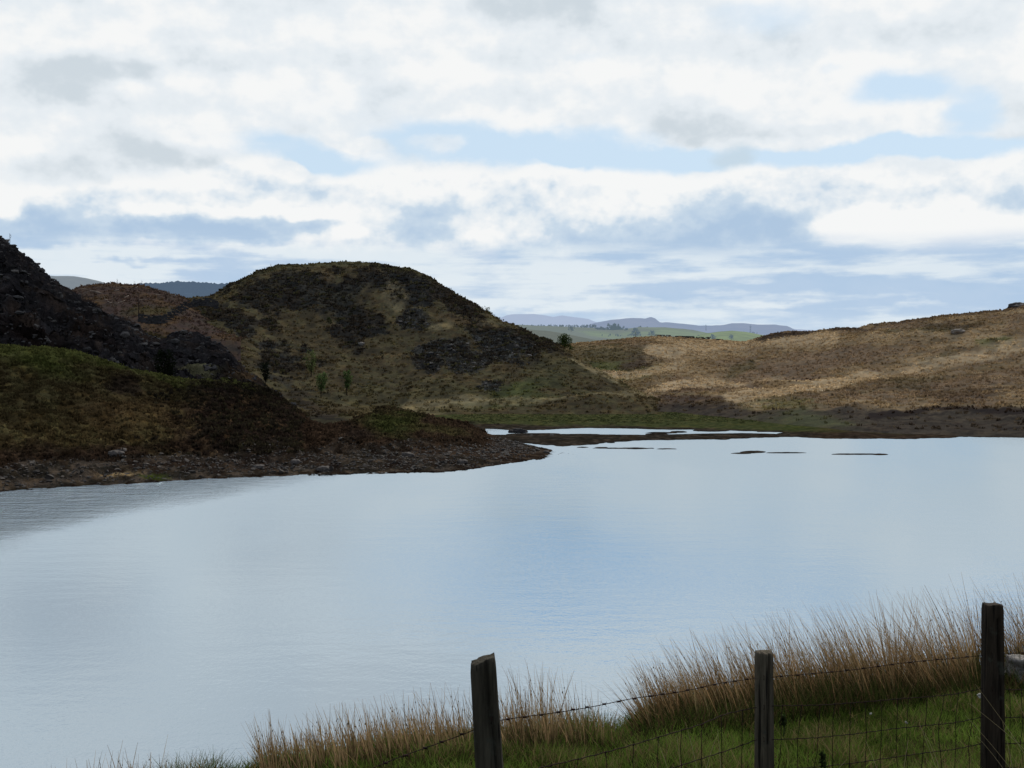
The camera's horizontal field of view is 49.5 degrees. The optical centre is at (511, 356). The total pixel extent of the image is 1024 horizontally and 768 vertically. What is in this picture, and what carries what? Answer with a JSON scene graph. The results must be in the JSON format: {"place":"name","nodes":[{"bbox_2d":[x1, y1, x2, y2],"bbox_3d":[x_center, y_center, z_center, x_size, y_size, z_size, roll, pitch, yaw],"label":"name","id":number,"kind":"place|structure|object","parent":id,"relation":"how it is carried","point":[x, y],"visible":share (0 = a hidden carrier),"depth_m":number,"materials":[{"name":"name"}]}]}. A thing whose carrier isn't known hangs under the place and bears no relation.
{"place":"outdoors","nodes":[
{"label":"outdoors","id":0,"kind":"place"},
{"bbox_2d":[50,276,103,289],"bbox_3d":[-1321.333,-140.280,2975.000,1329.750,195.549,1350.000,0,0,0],"label":"grey fell","id":1,"kind":"structure","parent":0,"point":[72,282],"depth_m":2944.51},
{"bbox_2d":[0,236,289,402],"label":"crag","id":2,"kind":"structure","parent":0,"point":[54,305],"depth_m":169.06,"materials":[{"name":"grey stone"}]},
{"bbox_2d":[0,236,296,405],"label":"crag blocks","id":3,"kind":"structure","parent":2,"relation":"on","point":[126,335],"depth_m":171.92,"materials":[{"name":"stone"}]},
{"bbox_2d":[152,349,176,376],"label":"bush","id":4,"kind":"object","parent":2,"relation":"on","point":[164,361],"visible":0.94,"depth_m":160.46,"materials":[{"name":"black plant"}]},
{"bbox_2d":[260,362,269,384],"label":"shrub","id":5,"kind":"object","parent":2,"relation":"on","point":[264,369],"visible":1,"depth_m":171.84,"materials":[{"name":"green plant"}]},
{"bbox_2d":[75,283,240,360],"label":"cleared hill","id":6,"kind":"structure","parent":0,"point":[232,348],"depth_m":276.07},
{"bbox_2d":[72,281,245,360],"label":"felled brash","id":7,"kind":"object","parent":6,"relation":"on","point":[156,290],"visible":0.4,"depth_m":285.30,"materials":[{"name":"brown plant"}]},
{"bbox_2d":[0,348,560,491],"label":"shore bank","id":8,"kind":"structure","parent":0,"point":[131,471],"depth_m":119.50,"materials":[{"name":"brown soil"}]},
{"bbox_2d":[107,450,124,456],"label":"shore boulder","id":9,"kind":"object","parent":8,"relation":"on","point":[113,453],"visible":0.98,"depth_m":112.48,"materials":[{"name":"stone"}]},
{"bbox_2d":[133,376,306,455],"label":"bank heather","id":10,"kind":"object","parent":8,"relation":"on","point":[249,440],"visible":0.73,"depth_m":133.96,"materials":[{"name":"brown plant"}]},
{"bbox_2d":[0,344,489,467],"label":"bank grass","id":11,"kind":"structure","parent":8,"relation":"on","point":[478,438],"depth_m":129.68,"materials":[{"name":"green plant"}]},
{"bbox_2d":[252,464,264,469],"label":"shore boulder","id":12,"kind":"object","parent":8,"relation":"on","point":[259,466],"visible":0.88,"depth_m":113.77,"materials":[{"name":"stone"}]},
{"bbox_2d":[0,437,548,489],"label":"shore stones","id":13,"kind":"object","parent":8,"relation":"on","point":[48,476],"visible":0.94,"depth_m":118.03,"materials":[{"name":"brown stone"}]},
{"bbox_2d":[290,459,300,464],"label":"shore boulder","id":14,"kind":"object","parent":8,"relation":"on","point":[296,461],"visible":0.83,"depth_m":118.25,"materials":[{"name":"stone"}]},
{"bbox_2d":[315,466,329,472],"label":"shore boulder","id":15,"kind":"object","parent":8,"relation":"on","point":[323,469],"visible":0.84,"depth_m":114.24,"materials":[{"name":"stone"}]},
{"bbox_2d":[401,452,414,457],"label":"shore boulder","id":16,"kind":"object","parent":8,"relation":"on","point":[408,454],"visible":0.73,"depth_m":123.60,"materials":[{"name":"stone"}]},
{"bbox_2d":[458,459,467,463],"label":"shore boulder","id":17,"kind":"object","parent":8,"relation":"on","point":[463,461],"visible":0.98,"depth_m":119.90,"materials":[{"name":"stone"}]},
{"bbox_2d":[146,261,656,423],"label":"domed hill","id":18,"kind":"structure","parent":0,"point":[383,301],"depth_m":267.08,"materials":[{"name":"brown plant"}]},
{"bbox_2d":[138,297,219,323],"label":"stone wall","id":19,"kind":"structure","parent":18,"relation":"on","point":[160,319],"depth_m":234.28,"materials":[{"name":"grey stone"}]},
{"bbox_2d":[303,349,316,376],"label":"tree","id":20,"kind":"object","parent":18,"relation":"on","point":[313,364],"visible":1,"depth_m":253.85,"materials":[{"name":"green plant"}]},
{"bbox_2d":[316,372,327,396],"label":"sapling","id":21,"kind":"object","parent":18,"relation":"on","point":[320,386],"visible":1,"depth_m":241.70,"materials":[{"name":"green plant"}]},
{"bbox_2d":[343,370,352,395],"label":"sapling","id":22,"kind":"object","parent":18,"relation":"on","point":[347,382],"visible":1,"depth_m":243.39,"materials":[{"name":"green plant"}]},
{"bbox_2d":[191,262,569,388],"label":"heather clumps","id":23,"kind":"object","parent":18,"relation":"on","point":[338,319],"visible":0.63,"depth_m":288.43,"materials":[{"name":"brown plant"}]},
{"bbox_2d":[144,260,660,418],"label":"hill heather","id":24,"kind":"object","parent":18,"relation":"on","point":[351,412],"visible":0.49,"depth_m":272.04,"materials":[{"name":"brown plant"}]},
{"bbox_2d":[396,309,535,391],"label":"scree","id":25,"kind":"structure","parent":18,"relation":"on","point":[449,346],"depth_m":273.25,"materials":[{"name":"stone"}]},
{"bbox_2d":[557,333,573,349],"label":"bush","id":26,"kind":"object","parent":18,"relation":"on","point":[563,341],"visible":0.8,"depth_m":287.51,"materials":[{"name":"green plant"}]},
{"bbox_2d":[0,428,1023,767],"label":"lake","id":27,"kind":"structure","parent":0,"point":[198,618],"depth_m":60.04,"materials":[{"name":"liquid"}]},
{"bbox_2d":[512,428,527,431],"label":"boulder","id":28,"kind":"object","parent":27,"relation":"in","point":[518,430],"visible":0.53,"depth_m":175.69,"materials":[{"name":"stone"}]},
{"bbox_2d":[0,0,1023,329],"label":"sky","id":29,"kind":"structure","parent":0,"point":[795,164],"materials":[{"name":"white"}]},
{"bbox_2d":[526,329,596,343],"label":"valley side","id":30,"kind":"structure","parent":0,"point":[553,336],"depth_m":1001.91,"materials":[{"name":"green plant"}]},
{"bbox_2d":[130,671,1023,767],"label":"bank","id":31,"kind":"structure","parent":0,"point":[783,765],"depth_m":7.64,"materials":[{"name":"green plant"}]},
{"bbox_2d":[55,736,258,767],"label":"rush bed","id":32,"kind":"object","parent":31,"relation":"on","point":[138,758],"visible":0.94,"depth_m":7.10,"materials":[{"name":"brown plant"}]},
{"bbox_2d":[233,683,472,767],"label":"rush bed","id":33,"kind":"object","parent":31,"relation":"on","point":[367,744],"visible":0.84,"depth_m":7.49,"materials":[{"name":"beige plant"}]},
{"bbox_2d":[447,662,616,752],"bbox_3d":[0.240,2.766,8.398,1.416,1.259,2.044,0,0,0],"label":"rush bed","id":34,"kind":"object","parent":31,"relation":"on","point":[543,720],"visible":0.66,"depth_m":8.07,"materials":[{"name":"brown plant"}]},
{"bbox_2d":[248,641,1023,767],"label":"undergrowth","id":35,"kind":"object","parent":31,"relation":"on","point":[892,693],"visible":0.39,"depth_m":8.42,"materials":[{"name":"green plant"}]},
{"bbox_2d":[373,602,1023,767],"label":"wire fence","id":36,"kind":"object","parent":31,"relation":"on","point":[486,730],"visible":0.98,"depth_m":5.77,"materials":[{"name":"brown wood"}]},
{"bbox_2d":[778,714,787,736],"bbox_3d":[1.535,2.091,6.302,0.050,0.133,0.048,0,0,0],"label":"plant","id":37,"kind":"object","parent":31,"relation":"on","point":[784,721],"visible":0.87,"depth_m":6.29,"materials":[{"name":"green plant"}]},
{"bbox_2d":[596,573,984,739],"bbox_3d":[2.505,2.685,9.444,4.527,1.601,2.114,0,0,-17],"label":"rush bed","id":38,"kind":"object","parent":31,"relation":"on","point":[907,655],"visible":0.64,"depth_m":9.00,"materials":[{"name":"brown plant"}]},
{"bbox_2d":[819,750,826,767],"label":"plant","id":39,"kind":"object","parent":31,"relation":"on","point":[822,759],"visible":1,"depth_m":5.59,"materials":[{"name":"green plant"}]},
{"bbox_2d":[659,684,1023,767],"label":"straw stalks","id":40,"kind":"object","parent":31,"relation":"on","point":[907,744],"visible":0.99,"depth_m":5.70,"materials":[{"name":"beige plant"}]},
{"bbox_2d":[933,573,1023,670],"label":"rush bed","id":41,"kind":"object","parent":31,"relation":"on","point":[1019,636],"visible":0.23,"depth_m":9.72,"materials":[{"name":"brown plant"}]},
{"bbox_2d":[1004,654,1023,682],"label":"boulder","id":42,"kind":"object","parent":31,"relation":"on","point":[1016,661],"visible":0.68,"depth_m":9.12,"materials":[{"name":"stone"}]},
{"bbox_2d":[452,411,762,424],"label":"marsh grass","id":43,"kind":"structure","parent":0,"point":[572,417],"depth_m":209.90,"materials":[{"name":"green plant"}]},
{"bbox_2d":[519,325,704,340],"bbox_3d":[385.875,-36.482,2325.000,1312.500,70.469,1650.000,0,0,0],"label":"fields","id":44,"kind":"structure","parent":0,"point":[590,333],"depth_m":2097.78,"materials":[{"name":"green plant"}]},
{"bbox_2d":[522,324,596,327],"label":"tree belt","id":45,"kind":"object","parent":44,"relation":"on","point":[586,326],"visible":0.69,"depth_m":2448.16,"materials":[{"name":"green plant"}]},
{"bbox_2d":[595,326,624,329],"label":"woodland","id":46,"kind":"object","parent":44,"relation":"on","point":[603,328],"visible":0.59,"depth_m":2334.31,"materials":[{"name":"grey plant"}]},
{"bbox_2d":[607,323,620,329],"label":"woodland","id":47,"kind":"object","parent":44,"relation":"on","point":[614,326],"visible":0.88,"depth_m":2332.72,"materials":[{"name":"grey plant"}]},
{"bbox_2d":[630,327,639,336],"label":"tree","id":48,"kind":"object","parent":44,"relation":"on","point":[637,332],"visible":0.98,"depth_m":1699.22,"materials":[{"name":"grey plant"}]},
{"bbox_2d":[500,314,815,330],"bbox_3d":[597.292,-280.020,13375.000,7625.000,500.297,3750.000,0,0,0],"label":"mountain range","id":49,"kind":"structure","parent":0,"point":[530,319],"depth_m":13199.28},
{"bbox_2d":[587,317,795,334],"bbox_3d":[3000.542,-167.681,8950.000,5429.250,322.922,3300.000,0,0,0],"label":"mountain range","id":50,"kind":"structure","parent":0,"point":[627,323],"depth_m":8790.55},
{"bbox_2d":[435,412,989,454],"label":"marsh","id":51,"kind":"structure","parent":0,"point":[558,439],"depth_m":178.25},
{"bbox_2d":[694,331,762,341],"bbox_3d":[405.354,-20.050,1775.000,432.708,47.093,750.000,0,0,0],"label":"field hill","id":52,"kind":"structure","parent":0,"point":[740,336],"depth_m":1698.36,"materials":[{"name":"green plant"}]},
{"bbox_2d":[566,305,1023,437],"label":"moor","id":53,"kind":"structure","parent":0,"point":[940,417],"depth_m":271.65,"materials":[{"name":"brown plant"}]},
{"bbox_2d":[950,329,964,333],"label":"boulder","id":54,"kind":"object","parent":53,"relation":"on","point":[957,331],"visible":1,"depth_m":299.21,"materials":[{"name":"stone"}]},
{"bbox_2d":[1007,302,1023,307],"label":"boulder","id":55,"kind":"object","parent":53,"relation":"on","point":[1014,304],"visible":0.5,"depth_m":332.16,"materials":[{"name":"stone"}]},
{"bbox_3d":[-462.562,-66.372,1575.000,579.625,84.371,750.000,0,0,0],"label":"forest ridge","id":56,"kind":"structure","parent":0,"visible":0},
{"bbox_2d":[132,281,227,297],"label":"distant forest","id":57,"kind":"object","parent":56,"relation":"on","point":[182,288],"visible":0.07,"depth_m":1526.36,"materials":[{"name":"blue plant"}]}
]}

